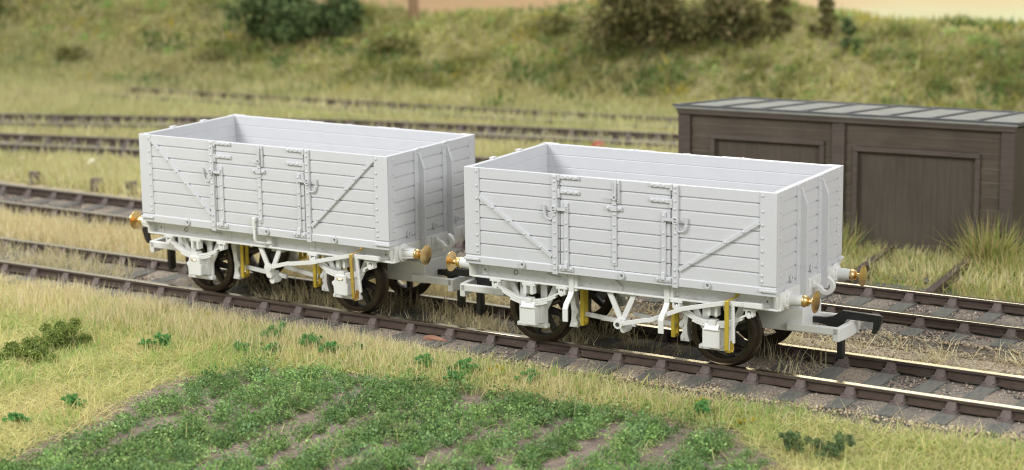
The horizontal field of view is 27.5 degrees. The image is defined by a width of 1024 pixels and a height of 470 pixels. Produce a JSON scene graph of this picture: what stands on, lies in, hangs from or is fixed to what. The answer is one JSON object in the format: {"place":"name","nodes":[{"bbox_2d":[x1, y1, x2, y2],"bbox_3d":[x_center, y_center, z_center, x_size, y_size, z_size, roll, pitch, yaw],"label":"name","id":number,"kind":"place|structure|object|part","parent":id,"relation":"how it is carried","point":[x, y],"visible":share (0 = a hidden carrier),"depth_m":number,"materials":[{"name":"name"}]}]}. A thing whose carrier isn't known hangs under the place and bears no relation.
{"place":"outdoors","nodes":[
{"label":"outdoors","id":0,"kind":"place"},
{"bbox_2d":[0,203,1023,469],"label":"straw grass","id":1,"kind":"structure","parent":0,"point":[116,237],"depth_m":32.17,"materials":[{"name":"beige plant"}]},
{"bbox_2d":[0,0,1023,115],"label":"embankment","id":2,"kind":"structure","parent":0,"point":[696,92],"depth_m":56.80,"materials":[{"name":"plant"}]},
{"bbox_2d":[55,45,93,63],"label":"bush","id":3,"kind":"object","parent":2,"relation":"on","point":[65,53],"visible":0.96,"depth_m":62.26,"materials":[{"name":"green plant"}]},
{"bbox_2d":[193,48,224,63],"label":"bush","id":4,"kind":"object","parent":2,"relation":"on","point":[208,56],"visible":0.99,"depth_m":60.58,"materials":[{"name":"green plant"}]},
{"bbox_2d":[215,0,362,44],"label":"bush","id":5,"kind":"object","parent":2,"relation":"on","point":[290,19],"visible":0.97,"depth_m":60.49,"materials":[{"name":"green plant"}]},
{"bbox_2d":[304,0,366,36],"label":"bush","id":6,"kind":"object","parent":2,"relation":"on","point":[349,11],"visible":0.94,"depth_m":60.36,"materials":[{"name":"green plant"}]},
{"bbox_2d":[367,33,421,54],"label":"bush","id":7,"kind":"object","parent":2,"relation":"on","point":[386,43],"visible":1,"depth_m":59.02,"materials":[{"name":"green plant"}]},
{"bbox_2d":[408,0,418,23],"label":"gate post","id":8,"kind":"object","parent":2,"relation":"on","point":[413,9],"visible":0.57,"depth_m":61.02,"materials":[{"name":"brown wood"}]},
{"bbox_2d":[534,12,578,32],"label":"bush","id":9,"kind":"object","parent":2,"relation":"on","point":[558,21],"visible":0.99,"depth_m":58.38,"materials":[{"name":"green plant"}]},
{"bbox_2d":[577,0,720,51],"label":"bush","id":10,"kind":"object","parent":2,"relation":"on","point":[654,19],"visible":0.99,"depth_m":56.44,"materials":[{"name":"green plant"}]},
{"bbox_2d":[686,0,783,43],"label":"bush","id":11,"kind":"object","parent":2,"relation":"on","point":[736,17],"visible":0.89,"depth_m":56.32,"materials":[{"name":"green plant"}]},
{"bbox_2d":[765,0,797,30],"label":"bush","id":12,"kind":"object","parent":2,"relation":"on","point":[784,19],"visible":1,"depth_m":56.56,"materials":[{"name":"green plant"}]},
{"bbox_2d":[808,0,838,37],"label":"bush","id":13,"kind":"object","parent":2,"relation":"on","point":[829,20],"visible":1,"depth_m":56.09,"materials":[{"name":"green plant"}]},
{"bbox_2d":[838,18,861,48],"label":"bush","id":14,"kind":"object","parent":2,"relation":"on","point":[848,26],"visible":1,"depth_m":55.59,"materials":[{"name":"green plant"}]},
{"bbox_2d":[0,49,1023,469],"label":"ground","id":15,"kind":"structure","parent":0,"point":[958,359],"depth_m":29.76,"materials":[{"name":"beige soil"}]},
{"bbox_2d":[1,412,31,429],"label":"weed tuft","id":16,"kind":"object","parent":15,"relation":"on","point":[11,415],"visible":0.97,"depth_m":26.98,"materials":[{"name":"green plant"}]},
{"bbox_2d":[27,171,40,183],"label":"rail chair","id":17,"kind":"object","parent":15,"relation":"on","point":[33,173],"visible":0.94,"depth_m":44.22,"materials":[{"name":"metal"}]},
{"bbox_2d":[1,335,68,368],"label":"bush","id":18,"kind":"object","parent":15,"relation":"on","point":[26,349],"visible":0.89,"depth_m":30.21,"materials":[{"name":"green plant"}]},
{"bbox_2d":[31,317,95,353],"bbox_3d":[-6.791,1.516,30.943,1.171,0.557,1.251,-7,13,-26],"label":"bush","id":19,"kind":"object","parent":15,"relation":"on","point":[59,332],"visible":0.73,"depth_m":30.83,"materials":[{"name":"green plant"}]},
{"bbox_2d":[0,140,137,160],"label":"track bed","id":20,"kind":"object","parent":15,"relation":"on","point":[56,143],"visible":0.02,"depth_m":48.98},
{"bbox_2d":[0,133,488,163],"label":"railway track","id":21,"kind":"structure","parent":20,"relation":"on","point":[73,140],"depth_m":48.60,"materials":[{"name":"brown metal"}]},
{"bbox_2d":[59,393,86,408],"bbox_3d":[-5.819,2.253,27.780,0.306,0.328,0.315,7,14,32],"label":"weed tuft","id":22,"kind":"object","parent":15,"relation":"on","point":[69,398],"visible":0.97,"depth_m":27.72,"materials":[{"name":"green plant"}]},
{"bbox_2d":[90,178,101,190],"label":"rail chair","id":23,"kind":"object","parent":15,"relation":"on","point":[92,181],"visible":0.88,"depth_m":43.38,"materials":[{"name":"brown metal"}]},
{"bbox_2d":[126,181,136,193],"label":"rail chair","id":24,"kind":"object","parent":15,"relation":"on","point":[135,182],"visible":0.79,"depth_m":42.98,"materials":[{"name":"brown metal"}]},
{"bbox_2d":[138,338,152,348],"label":"weed tuft","id":25,"kind":"object","parent":15,"relation":"on","point":[143,340],"visible":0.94,"depth_m":30.64,"materials":[{"name":"green plant"}]},
{"bbox_2d":[150,332,171,347],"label":"weed tuft","id":26,"kind":"object","parent":15,"relation":"on","point":[160,338],"visible":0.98,"depth_m":30.67,"materials":[{"name":"green plant"}]},
{"bbox_2d":[232,341,261,351],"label":"weed tuft","id":27,"kind":"object","parent":15,"relation":"on","point":[242,344],"visible":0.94,"depth_m":30.47,"materials":[{"name":"green plant"}]},
{"bbox_2d":[259,341,281,354],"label":"weed tuft","id":28,"kind":"object","parent":15,"relation":"on","point":[269,345],"visible":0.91,"depth_m":30.26,"materials":[{"name":"green plant"}]},
{"bbox_2d":[260,321,285,337],"bbox_3d":[-3.519,1.487,31.038,0.411,0.326,0.526,0,12,3],"label":"weed tuft","id":29,"kind":"object","parent":15,"relation":"on","point":[270,327],"visible":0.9,"depth_m":30.89,"materials":[{"name":"green plant"}]},
{"bbox_2d":[296,332,322,347],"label":"weed tuft","id":30,"kind":"object","parent":15,"relation":"on","point":[309,338],"visible":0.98,"depth_m":30.40,"materials":[{"name":"green plant"}]},
{"bbox_2d":[318,340,348,352],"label":"weed tuft","id":31,"kind":"object","parent":15,"relation":"on","point":[333,343],"visible":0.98,"depth_m":30.07,"materials":[{"name":"green plant"}]},
{"bbox_2d":[0,120,677,145],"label":"track bed","id":32,"kind":"object","parent":15,"relation":"on","point":[492,133],"visible":0.12,"depth_m":49.70,"materials":[{"name":"grey gravel"}]},
{"bbox_2d":[0,113,677,150],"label":"railway track","id":33,"kind":"structure","parent":32,"relation":"on","point":[426,125],"depth_m":50.41,"materials":[{"name":"metal"}]},
{"bbox_2d":[348,342,366,351],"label":"weed tuft","id":34,"kind":"object","parent":15,"relation":"on","point":[358,345],"visible":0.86,"depth_m":30.08,"materials":[{"name":"green plant"}]},
{"bbox_2d":[95,87,677,130],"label":"railway track","id":35,"kind":"structure","parent":15,"relation":"on","point":[328,101],"depth_m":53.90,"materials":[{"name":"metal"}]},
{"bbox_2d":[8,368,787,469],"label":"soil","id":36,"kind":"structure","parent":15,"relation":"on","point":[593,443],"depth_m":26.44,"materials":[{"name":"brown soil"}]},
{"bbox_2d":[0,353,779,469],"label":"crop plants","id":37,"kind":"object","parent":36,"relation":"on","point":[436,424],"visible":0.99,"depth_m":26.30,"materials":[{"name":"green plant"}]},
{"bbox_2d":[414,353,433,367],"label":"weed tuft","id":38,"kind":"object","parent":15,"relation":"on","point":[426,356],"visible":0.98,"depth_m":29.25,"materials":[{"name":"green plant"}]},
{"bbox_2d":[442,369,469,383],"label":"weed tuft","id":39,"kind":"object","parent":15,"relation":"on","point":[455,372],"visible":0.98,"depth_m":28.63,"materials":[{"name":"green plant"}]},
{"bbox_2d":[445,357,480,371],"bbox_3d":[-0.685,1.866,29.015,0.522,0.319,0.368,7,14,32],"label":"weed tuft","id":40,"kind":"object","parent":15,"relation":"on","point":[464,364],"visible":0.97,"depth_m":28.95,"materials":[{"name":"green plant"}]},
{"bbox_2d":[0,276,1023,469],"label":"grass","id":41,"kind":"structure","parent":15,"relation":"on","point":[101,351],"depth_m":28.24,"materials":[{"name":"plant"}]},
{"bbox_2d":[0,24,1023,300],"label":"meadow grass","id":42,"kind":"structure","parent":15,"relation":"on","point":[46,94],"depth_m":53.01,"materials":[{"name":"plant"}]},
{"bbox_2d":[0,188,1023,468],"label":"ballast stones","id":43,"kind":"object","parent":15,"relation":"on","point":[886,354],"visible":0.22,"depth_m":29.69,"materials":[{"name":"grey gravel"}]},
{"bbox_2d":[0,193,1023,362],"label":"track bed","id":44,"kind":"object","parent":15,"relation":"on","point":[970,349],"visible":0.15,"depth_m":31.33,"materials":[{"name":"grey gravel"}]},
{"bbox_2d":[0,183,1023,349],"bbox_3d":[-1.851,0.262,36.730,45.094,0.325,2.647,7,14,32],"label":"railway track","id":45,"kind":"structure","parent":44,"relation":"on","point":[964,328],"depth_m":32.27,"materials":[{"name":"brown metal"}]},
{"bbox_2d":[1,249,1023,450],"bbox_3d":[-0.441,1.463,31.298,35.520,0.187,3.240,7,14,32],"label":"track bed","id":46,"kind":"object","parent":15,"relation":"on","point":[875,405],"visible":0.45,"depth_m":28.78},
{"bbox_2d":[422,335,447,340],"bbox_3d":[-1.123,1.524,30.569,0.436,0.104,0.127,5,13,26],"label":"timber offcut","id":47,"kind":"object","parent":46,"relation":"on","point":[432,337],"visible":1,"depth_m":30.54,"materials":[{"name":"wood"}]},
{"bbox_2d":[0,237,1023,436],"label":"railway track","id":48,"kind":"structure","parent":46,"relation":"on","point":[920,395],"depth_m":29.51,"materials":[{"name":"brown metal"}]},
{"bbox_2d":[130,114,474,312],"bbox_3d":[-3.190,-0.320,32.711,6.810,2.579,2.454,6,14,31],"label":"open wagon","id":49,"kind":"object","parent":48,"relation":"on","point":[385,206],"visible":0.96,"depth_m":31.73,"materials":[{"name":"grey plastic"}]},
{"bbox_3d":[-3.816,-0.701,31.615,1.744,1.344,0.106,6,14,31],"label":"side door","id":50,"kind":"part","parent":49,"relation":"part of","materials":[{"name":"grey plastic"}]},
{"bbox_3d":[-2.581,-1.122,33.559,1.744,1.344,0.106,6,14,31],"label":"side door","id":51,"kind":"part","parent":49,"relation":"part of","materials":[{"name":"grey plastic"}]},
{"bbox_2d":[445,142,883,365],"bbox_3d":[1.983,0.281,29.466,6.810,2.579,2.449,6,14,29],"label":"open wagon","id":52,"kind":"object","parent":48,"relation":"on","point":[753,247],"visible":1,"depth_m":28.53,"materials":[{"name":"grey plastic"}]},
{"bbox_3d":[1.390,-0.097,28.352,1.744,1.344,0.106,6,14,29],"label":"side door","id":53,"kind":"part","parent":52,"relation":"part of","materials":[{"name":"grey plastic"}]},
{"bbox_3d":[2.559,-0.525,30.335,1.744,1.344,0.106,6,14,29],"label":"side door","id":54,"kind":"part","parent":52,"relation":"part of","materials":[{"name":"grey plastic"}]},
{"bbox_2d":[514,368,539,383],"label":"weed tuft","id":55,"kind":"object","parent":15,"relation":"on","point":[527,373],"visible":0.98,"depth_m":28.49,"materials":[{"name":"green plant"}]},
{"bbox_2d":[591,141,604,146],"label":"trackside marker","id":56,"kind":"object","parent":15,"relation":"on","point":[596,143],"visible":0.21,"depth_m":46.80,"materials":[{"name":"red paint"}]},
{"bbox_2d":[692,398,710,413],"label":"weed tuft","id":57,"kind":"object","parent":15,"relation":"on","point":[702,405],"visible":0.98,"depth_m":26.87,"materials":[{"name":"green plant"}]},
{"bbox_2d":[777,429,813,459],"bbox_3d":[3.436,2.550,25.403,0.440,0.450,0.551,7,14,32],"label":"weed tuft","id":58,"kind":"object","parent":15,"relation":"on","point":[790,435],"visible":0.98,"depth_m":25.26,"materials":[{"name":"green plant"}]},
{"bbox_2d":[810,429,855,463],"bbox_3d":[3.818,2.592,25.297,0.568,0.446,0.579,7,14,32],"label":"weed tuft","id":59,"kind":"object","parent":15,"relation":"on","point":[832,450],"visible":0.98,"depth_m":25.22,"materials":[{"name":"green plant"}]},
{"bbox_2d":[672,97,1023,258],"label":"shed","id":60,"kind":"structure","parent":15,"relation":"on","point":[914,175],"depth_m":36.07,"materials":[{"name":"brown wood"}]},
{"bbox_2d":[710,134,824,163],"bbox_3d":[4.516,-0.784,37.075,2.130,1.930,0.135,5,13,26],"label":"door","id":61,"kind":"structure","parent":60,"relation":"in","point":[752,147],"depth_m":36.91,"materials":[{"name":"brown wood"}]},
{"bbox_2d":[851,146,980,258],"bbox_3d":[6.922,-0.543,35.895,2.230,1.870,0.135,5,13,26],"label":"door","id":62,"kind":"structure","parent":60,"relation":"in","point":[908,193],"depth_m":35.92,"materials":[{"name":"brown wood"}]},
{"bbox_2d":[841,215,876,253],"bbox_3d":[5.520,0.006,36.017,1.589,0.830,1.565,7,14,32],"label":"grass tussock","id":63,"kind":"object","parent":15,"relation":"on","point":[848,241],"depth_m":35.93,"materials":[{"name":"plant"}]},
{"bbox_2d":[838,246,981,294],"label":"spur track","id":64,"kind":"structure","parent":15,"relation":"on","point":[936,286],"depth_m":33.89,"materials":[{"name":"brown metal"}]},
{"bbox_2d":[925,211,1023,266],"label":"grass tussock","id":65,"kind":"object","parent":15,"relation":"on","point":[981,245],"depth_m":34.85,"materials":[{"name":"plant"}]},
{"bbox_2d":[955,248,1023,284],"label":"grass tussock","id":66,"kind":"object","parent":15,"relation":"on","point":[1009,263],"depth_m":34.17,"materials":[{"name":"plant"}]},
{"bbox_2d":[312,0,1023,22],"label":"field","id":67,"kind":"structure","parent":0,"point":[997,9],"depth_m":62.89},
{"bbox_2d":[842,237,900,261],"bbox_3d":[6.000,0.288,35.486,1.322,0.502,1.159,0,12,5],"label":"grass tussock","id":68,"kind":"object","parent":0,"point":[852,250],"depth_m":35.45,"materials":[{"name":"plant"}]},
{"bbox_2d":[840,239,1023,302],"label":"grass","id":69,"kind":"structure","parent":0,"point":[996,292],"depth_m":33.81,"materials":[{"name":"plant"}]}
]}

